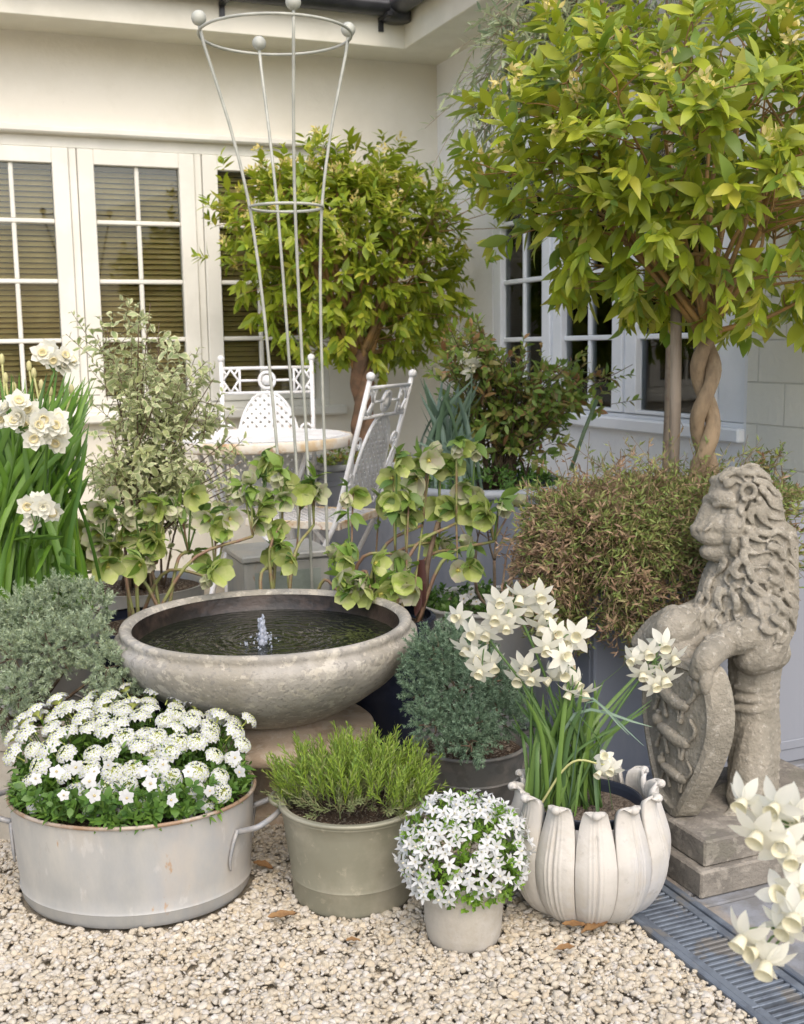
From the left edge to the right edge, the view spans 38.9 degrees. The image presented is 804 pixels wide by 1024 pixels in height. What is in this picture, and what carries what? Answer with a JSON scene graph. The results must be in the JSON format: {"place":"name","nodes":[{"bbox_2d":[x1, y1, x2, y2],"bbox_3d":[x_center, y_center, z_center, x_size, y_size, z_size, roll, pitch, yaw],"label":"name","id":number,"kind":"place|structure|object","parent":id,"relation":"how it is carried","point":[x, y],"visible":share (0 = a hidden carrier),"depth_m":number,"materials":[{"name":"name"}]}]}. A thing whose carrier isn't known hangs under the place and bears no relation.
{"place":"outdoors","nodes":[
{"label":"outdoors","id":0,"kind":"place"},
{"bbox_2d":[0,574,734,1023],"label":"ground","id":1,"kind":"structure","parent":0,"point":[168,926],"depth_m":2.03,"materials":[{"name":"white gravel"}]},
{"bbox_2d":[0,602,100,721],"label":"zinc pot","id":2,"kind":"object","parent":1,"relation":"on","point":[65,685],"visible":0.01,"depth_m":2.71,"materials":[{"name":"metal"}]},
{"bbox_2d":[0,339,107,628],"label":"daffodil","id":3,"kind":"object","parent":2,"relation":"in","point":[42,450],"visible":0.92,"depth_m":2.71,"materials":[{"name":"green plant"}]},
{"bbox_2d":[0,755,280,928],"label":"wash tub","id":4,"kind":"object","parent":1,"relation":"on","point":[77,873],"visible":0.69,"depth_m":2.14,"materials":[{"name":"metal"}]},
{"bbox_2d":[2,682,256,834],"bbox_3d":[-0.540,0.497,2.291,0.507,0.215,0.454,-4,9,-22],"label":"candytuft","id":5,"kind":"object","parent":4,"relation":"in","point":[150,746],"visible":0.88,"depth_m":2.25,"materials":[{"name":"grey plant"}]},
{"bbox_2d":[6,750,257,829],"bbox_3d":[-0.541,0.515,2.174,0.501,0.138,0.274,-1,8,-2],"label":"viola","id":6,"kind":"object","parent":4,"relation":"in","point":[90,799],"visible":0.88,"depth_m":2.12,"materials":[{"name":"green plant"}]},
{"bbox_2d":[89,570,203,612],"bbox_3d":[-0.798,0.401,3.535,0.388,0.370,0.392,-4,9,-22],"label":"zinc pot","id":7,"kind":"object","parent":1,"relation":"on","point":[187,585],"visible":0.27,"depth_m":3.48,"materials":[{"name":"metal"}]},
{"bbox_2d":[60,294,253,589],"bbox_3d":[-0.736,-0.212,3.426,0.527,0.896,0.591,-4,9,-22],"label":"variegated shrub","id":8,"kind":"object","parent":7,"relation":"on","point":[128,474],"visible":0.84,"depth_m":3.37,"materials":[{"name":"green plant"}]},
{"bbox_2d":[161,428,352,593],"bbox_3d":[-0.578,0.062,4.553,0.780,0.745,0.780,-4,9,-22],"label":"garden table","id":9,"kind":"object","parent":1,"relation":"on","point":[259,441],"visible":0.51,"depth_m":4.32,"materials":[{"name":"white paint"}]},
{"bbox_2d":[217,354,319,591],"bbox_3d":[-0.541,-0.112,4.679,0.411,1.059,0.479,-2,8,-7],"label":"garden chair","id":10,"kind":"object","parent":1,"relation":"on","point":[266,393],"visible":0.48,"depth_m":4.82,"materials":[{"name":"white paint"}]},
{"bbox_2d":[191,0,354,588],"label":"obelisk trellis","id":11,"kind":"object","parent":1,"relation":"on","point":[198,18],"visible":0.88,"depth_m":3.25,"materials":[{"name":"white metal"}]},
{"bbox_2d":[223,538,329,591],"bbox_3d":[-0.373,0.347,3.459,0.276,0.486,0.236,-4,9,-22],"label":"zinc box","id":12,"kind":"object","parent":1,"relation":"on","point":[248,566],"visible":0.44,"depth_m":3.35,"materials":[{"name":"grey metal"}]},
{"bbox_2d":[245,369,416,562],"bbox_3d":[-0.259,-0.024,4.250,0.536,0.999,0.422,2,9,22],"label":"garden chair","id":13,"kind":"object","parent":1,"relation":"on","point":[376,451],"visible":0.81,"depth_m":4.15,"materials":[{"name":"white paint"}]},
{"bbox_2d":[268,774,425,918],"bbox_3d":[-0.099,0.663,2.274,0.298,0.203,0.297,-4,9,-22],"label":"zinc pot","id":14,"kind":"object","parent":1,"relation":"on","point":[346,866],"visible":0.62,"depth_m":2.17,"materials":[{"name":"metal"}]},
{"bbox_2d":[259,721,449,823],"bbox_3d":[-0.095,0.516,2.272,0.364,0.193,0.362,-4,9,-22],"label":"lavender","id":15,"kind":"object","parent":14,"relation":"in","point":[371,763],"visible":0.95,"depth_m":2.22,"materials":[{"name":"green plant"}]},
{"bbox_2d":[287,451,415,589],"bbox_3d":[-0.172,0.050,5.119,0.544,0.588,0.544,-4,9,-22],"label":"lead planter","id":16,"kind":"object","parent":1,"relation":"on","point":[385,530],"visible":0.13,"depth_m":4.85,"materials":[{"name":"grey lead"},{"name":"soil"}]},
{"bbox_2d":[191,124,510,463],"bbox_3d":[-0.194,-0.933,5.083,1.476,1.568,0.862,-4,9,-22],"label":"bay tree","id":17,"kind":"object","parent":16,"relation":"in","point":[356,317],"visible":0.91,"depth_m":4.92,"materials":[{"name":"green plant"}]},
{"bbox_2d":[305,443,410,469],"bbox_3d":[-0.181,-0.247,5.076,0.553,0.163,0.554,-4,9,-22],"label":"green plant","id":18,"kind":"object","parent":16,"relation":"on","point":[338,456],"visible":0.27,"depth_m":5.02,"materials":[{"name":"green plant"}]},
{"bbox_2d":[0,0,803,577],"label":"house","id":19,"kind":"structure","parent":1,"relation":"on","point":[114,136],"depth_m":5.24,"materials":[{"name":"beige paint"}]},
{"bbox_2d":[0,123,346,423],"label":"window","id":20,"kind":"structure","parent":19,"relation":"in","point":[85,222],"depth_m":5.32,"materials":[{"name":"paint"}]},
{"bbox_2d":[486,71,751,442],"bbox_3d":[1.125,-1.042,4.802,0.950,2.400,2.600,-4,9,-22],"label":"window","id":21,"kind":"structure","parent":19,"relation":"in","point":[519,290],"depth_m":4.53,"materials":[{"name":"white paint"}]},
{"bbox_2d":[422,853,505,953],"bbox_3d":[0.113,0.722,2.097,0.157,0.128,0.157,-4,9,-22],"label":"clay pot","id":22,"kind":"object","parent":1,"relation":"on","point":[470,931],"visible":0.43,"depth_m":2.04,"materials":[{"name":"ceramic"}]},
{"bbox_2d":[392,788,535,913],"bbox_3d":[0.111,0.599,2.080,0.274,0.194,0.242,-4,9,-22],"label":"campanula","id":23,"kind":"object","parent":22,"relation":"in","point":[456,814],"visible":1,"depth_m":2.02,"materials":[{"name":"grey plant"}]},
{"bbox_2d":[420,0,717,474],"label":"olive tree","id":24,"kind":"object","parent":1,"relation":"on","point":[502,24],"visible":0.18,"depth_m":3.69,"materials":[{"name":"green plant"}]},
{"bbox_2d":[504,760,670,923],"bbox_3d":[0.356,0.638,2.203,0.324,0.254,0.324,-4,9,-22],"label":"petal planter","id":25,"kind":"object","parent":1,"relation":"on","point":[591,865],"visible":0.79,"depth_m":2.08,"materials":[{"name":"ceramic"}]},
{"bbox_2d":[447,578,686,815],"bbox_3d":[0.318,0.344,2.200,0.458,0.457,0.190,-1,8,1],"label":"narcissus","id":26,"kind":"object","parent":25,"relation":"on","point":[578,766],"visible":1,"depth_m":2.17,"materials":[{"name":"white plant"}]},
{"bbox_2d":[628,879,803,1023],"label":"drain channel","id":27,"kind":"object","parent":1,"relation":"on","point":[690,932],"visible":0.29,"depth_m":2.01,"materials":[{"name":"metal"}]},
{"bbox_3d":[-0.322,0.474,3.122,0.217,0.330,0.215,-4,9,-22],"label":"zinc pot","id":28,"kind":"object","parent":1,"relation":"on","visible":0},
{"bbox_2d":[248,445,355,593],"bbox_3d":[-0.247,0.085,3.049,0.279,0.502,0.536,-4,9,-22],"label":"hellebore","id":29,"kind":"object","parent":28,"relation":"in","point":[289,491],"visible":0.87,"depth_m":3.10,"materials":[{"name":"green plant"}]},
{"bbox_2d":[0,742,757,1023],"bbox_3d":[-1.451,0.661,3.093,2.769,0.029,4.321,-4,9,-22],"label":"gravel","id":30,"kind":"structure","parent":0,"point":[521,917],"depth_m":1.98,"materials":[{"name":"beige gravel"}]},
{"bbox_2d":[0,694,84,839],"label":"clay pot","id":31,"kind":"object","parent":30,"relation":"on","point":[5,776],"visible":0.09,"depth_m":2.50,"materials":[{"name":"ceramic"}]},
{"bbox_2d":[0,568,151,741],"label":"juniper","id":32,"kind":"object","parent":31,"relation":"on","point":[52,613],"visible":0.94,"depth_m":2.50,"materials":[{"name":"green plant"}]},
{"bbox_2d":[98,606,179,744],"bbox_3d":[-0.697,0.469,3.100,0.352,0.358,0.352,-4,9,-22],"label":"glazed pot","id":33,"kind":"object","parent":30,"relation":"on","point":[120,617],"depth_m":3.04,"materials":[{"name":"black ceramic"}]},
{"bbox_2d":[78,470,280,616],"bbox_3d":[-0.650,0.113,3.016,0.576,0.433,0.456,3,9,27],"label":"hellebore","id":34,"kind":"object","parent":33,"relation":"on","point":[149,542],"visible":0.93,"depth_m":3.04,"materials":[{"name":"green plant"}]},
{"bbox_2d":[253,860,272,868],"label":"dry leaf","id":35,"kind":"object","parent":30,"relation":"on","point":[264,863],"visible":1,"depth_m":2.36,"materials":[{"name":"orange plant"}]},
{"bbox_2d":[113,589,417,831],"bbox_3d":[-0.312,0.467,2.691,0.702,0.488,0.702,-4,9,-22],"label":"water bowl","id":36,"kind":"object","parent":30,"relation":"on","point":[280,665],"visible":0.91,"depth_m":2.54,"materials":[{"name":"stone"}]},
{"bbox_2d":[268,910,296,917],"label":"dry leaf","id":37,"kind":"object","parent":30,"relation":"on","point":[281,913],"visible":1,"depth_m":2.14,"materials":[{"name":"orange plant"}]},
{"bbox_2d":[346,936,360,940],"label":"dry leaf","id":38,"kind":"object","parent":30,"relation":"on","point":[352,938],"visible":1,"depth_m":2.05,"materials":[{"name":"brown plant"}]},
{"bbox_2d":[356,603,435,757],"bbox_3d":[-0.051,0.458,3.040,0.288,0.378,0.288,-4,9,-22],"label":"glazed pot","id":39,"kind":"object","parent":30,"relation":"on","point":[382,705],"visible":0.12,"depth_m":2.93,"materials":[{"name":"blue ceramic"}]},
{"bbox_2d":[328,425,532,622],"bbox_3d":[0.087,0.059,2.995,0.572,0.551,0.414,-1,8,-3],"label":"hellebore","id":40,"kind":"object","parent":39,"relation":"on","point":[467,504],"visible":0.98,"depth_m":3.02,"materials":[{"name":"green plant"}]},
{"bbox_2d":[412,723,527,827],"bbox_3d":[0.159,0.614,2.646,0.272,0.177,0.272,-4,9,-22],"label":"zinc pot","id":41,"kind":"object","parent":30,"relation":"on","point":[495,775],"visible":0.41,"depth_m":2.54,"materials":[{"name":"metal"}]},
{"bbox_2d":[395,612,535,771],"bbox_3d":[0.128,0.407,2.429,0.315,0.362,0.347,6,11,38],"label":"juniper","id":42,"kind":"object","parent":41,"relation":"on","point":[435,668],"visible":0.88,"depth_m":2.36,"materials":[{"name":"green plant"}]},
{"bbox_2d":[553,943,574,950],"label":"dry leaf","id":43,"kind":"object","parent":30,"relation":"on","point":[564,946],"visible":1,"depth_m":2.02,"materials":[{"name":"brown plant"}]},
{"bbox_2d":[562,920,586,925],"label":"dry leaf","id":44,"kind":"object","parent":30,"relation":"on","point":[573,923],"visible":1,"depth_m":2.09,"materials":[{"name":"brown plant"}]},
{"bbox_2d":[581,921,607,933],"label":"dry leaf","id":45,"kind":"object","parent":30,"relation":"on","point":[589,926],"visible":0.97,"depth_m":2.09,"materials":[{"name":"brown plant"}]},
{"bbox_2d":[569,399,598,470],"bbox_3d":[0.550,-0.233,3.450,0.100,0.215,0.013,-4,9,-20],"label":"garden cane","id":46,"kind":"object","parent":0,"point":[587,423],"visible":0.93,"depth_m":3.44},
{"bbox_2d":[522,673,803,976],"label":"paving","id":47,"kind":"structure","parent":0,"point":[748,900],"depth_m":2.20,"materials":[{"name":"stone"}]},
{"bbox_2d":[401,473,570,590],"bbox_3d":[0.284,0.202,3.892,0.582,0.627,0.582,-4,9,-22],"label":"round planter","id":48,"kind":"object","parent":47,"relation":"on","point":[444,577],"visible":0.14,"depth_m":3.63,"materials":[{"name":"metal"}]},
{"bbox_2d":[418,351,482,489],"bbox_3d":[0.148,-0.298,3.790,0.246,0.473,0.340,0,8,3],"label":"iris","id":49,"kind":"object","parent":48,"relation":"in","point":[445,430],"visible":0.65,"depth_m":3.73,"materials":[{"name":"green plant"}]},
{"bbox_2d":[426,456,561,491],"bbox_3d":[0.278,-0.129,3.843,0.553,0.130,0.566,-4,9,-22],"label":"green plant","id":50,"kind":"object","parent":48,"relation":"in","point":[531,475],"visible":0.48,"depth_m":3.75,"materials":[{"name":"green plant"}]},
{"bbox_2d":[422,307,643,488],"bbox_3d":[0.427,-0.376,3.822,0.691,0.627,0.530,3,9,22],"label":"rose bush","id":51,"kind":"object","parent":48,"relation":"on","point":[516,425],"visible":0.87,"depth_m":3.78,"materials":[{"name":"green plant"}]},
{"bbox_2d":[426,585,547,730],"bbox_3d":[0.242,0.426,3.322,0.396,0.351,0.400,-4,9,-22],"label":"planter","id":52,"kind":"object","parent":47,"relation":"on","point":[512,644],"visible":0.12,"depth_m":3.16,"materials":[{"name":"metal"}]},
{"bbox_2d":[426,579,521,627],"bbox_3d":[0.240,0.253,3.303,0.389,0.116,0.379,-1,8,0],"label":"viola","id":53,"kind":"object","parent":52,"relation":"in","point":[443,603],"visible":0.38,"depth_m":3.29,"materials":[{"name":"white plant"}]},
{"bbox_2d":[460,477,554,605],"bbox_3d":[0.298,0.106,3.215,0.301,0.431,0.164,-1,8,-2],"label":"bare shrub","id":54,"kind":"object","parent":52,"relation":"in","point":[494,555],"visible":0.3,"depth_m":3.23,"materials":[{"name":"plant"}]},
{"bbox_2d":[548,490,803,782],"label":"lead planter","id":55,"kind":"object","parent":47,"relation":"on","point":[599,665],"visible":0.02,"depth_m":2.74,"materials":[{"name":"metal"}]},
{"bbox_2d":[445,0,803,479],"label":"bay tree","id":56,"kind":"object","parent":55,"relation":"in","point":[714,104],"visible":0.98,"depth_m":2.67,"materials":[{"name":"green plant"}]},
{"bbox_2d":[494,420,803,665],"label":"creeping shrub","id":57,"kind":"object","parent":55,"relation":"in","point":[575,535],"visible":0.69,"depth_m":2.58,"materials":[{"name":"green plant"}]},
{"bbox_2d":[668,280,681,479],"bbox_3d":[0.706,-0.292,2.947,0.033,0.606,0.029,-4,9,-22],"label":"timber stake","id":58,"kind":"object","parent":55,"relation":"in","point":[675,372],"visible":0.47,"depth_m":2.93,"materials":[{"name":"wood"}]},
{"bbox_2d":[745,441,803,490],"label":"twiggy plant","id":59,"kind":"object","parent":55,"relation":"in","point":[763,461],"visible":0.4,"depth_m":3.00,"materials":[{"name":"green plant"}]},
{"bbox_2d":[770,470,800,496],"bbox_3d":[0.859,-0.053,2.929,0.462,0.137,0.246,-4,9,-22],"label":"green plant","id":60,"kind":"object","parent":55,"relation":"in","point":[783,480],"visible":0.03,"depth_m":2.96,"materials":[{"name":"green plant"}]},
{"bbox_2d":[662,759,803,898],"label":"plinth","id":61,"kind":"structure","parent":47,"relation":"on","point":[712,853],"depth_m":2.27,"materials":[{"name":"stone"}]},
{"bbox_2d":[631,463,799,816],"bbox_3d":[0.703,0.302,2.409,0.384,0.797,0.309,-4,9,-22],"label":"lion statue","id":62,"kind":"object","parent":61,"relation":"on","point":[705,716],"visible":0.91,"depth_m":2.37,"materials":[{"name":"stone"}]},
{"bbox_2d":[728,771,803,981],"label":"narcissus","id":63,"kind":"object","parent":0,"point":[767,835],"visible":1,"depth_m":1.24,"materials":[{"name":"white plant"}]}
]}

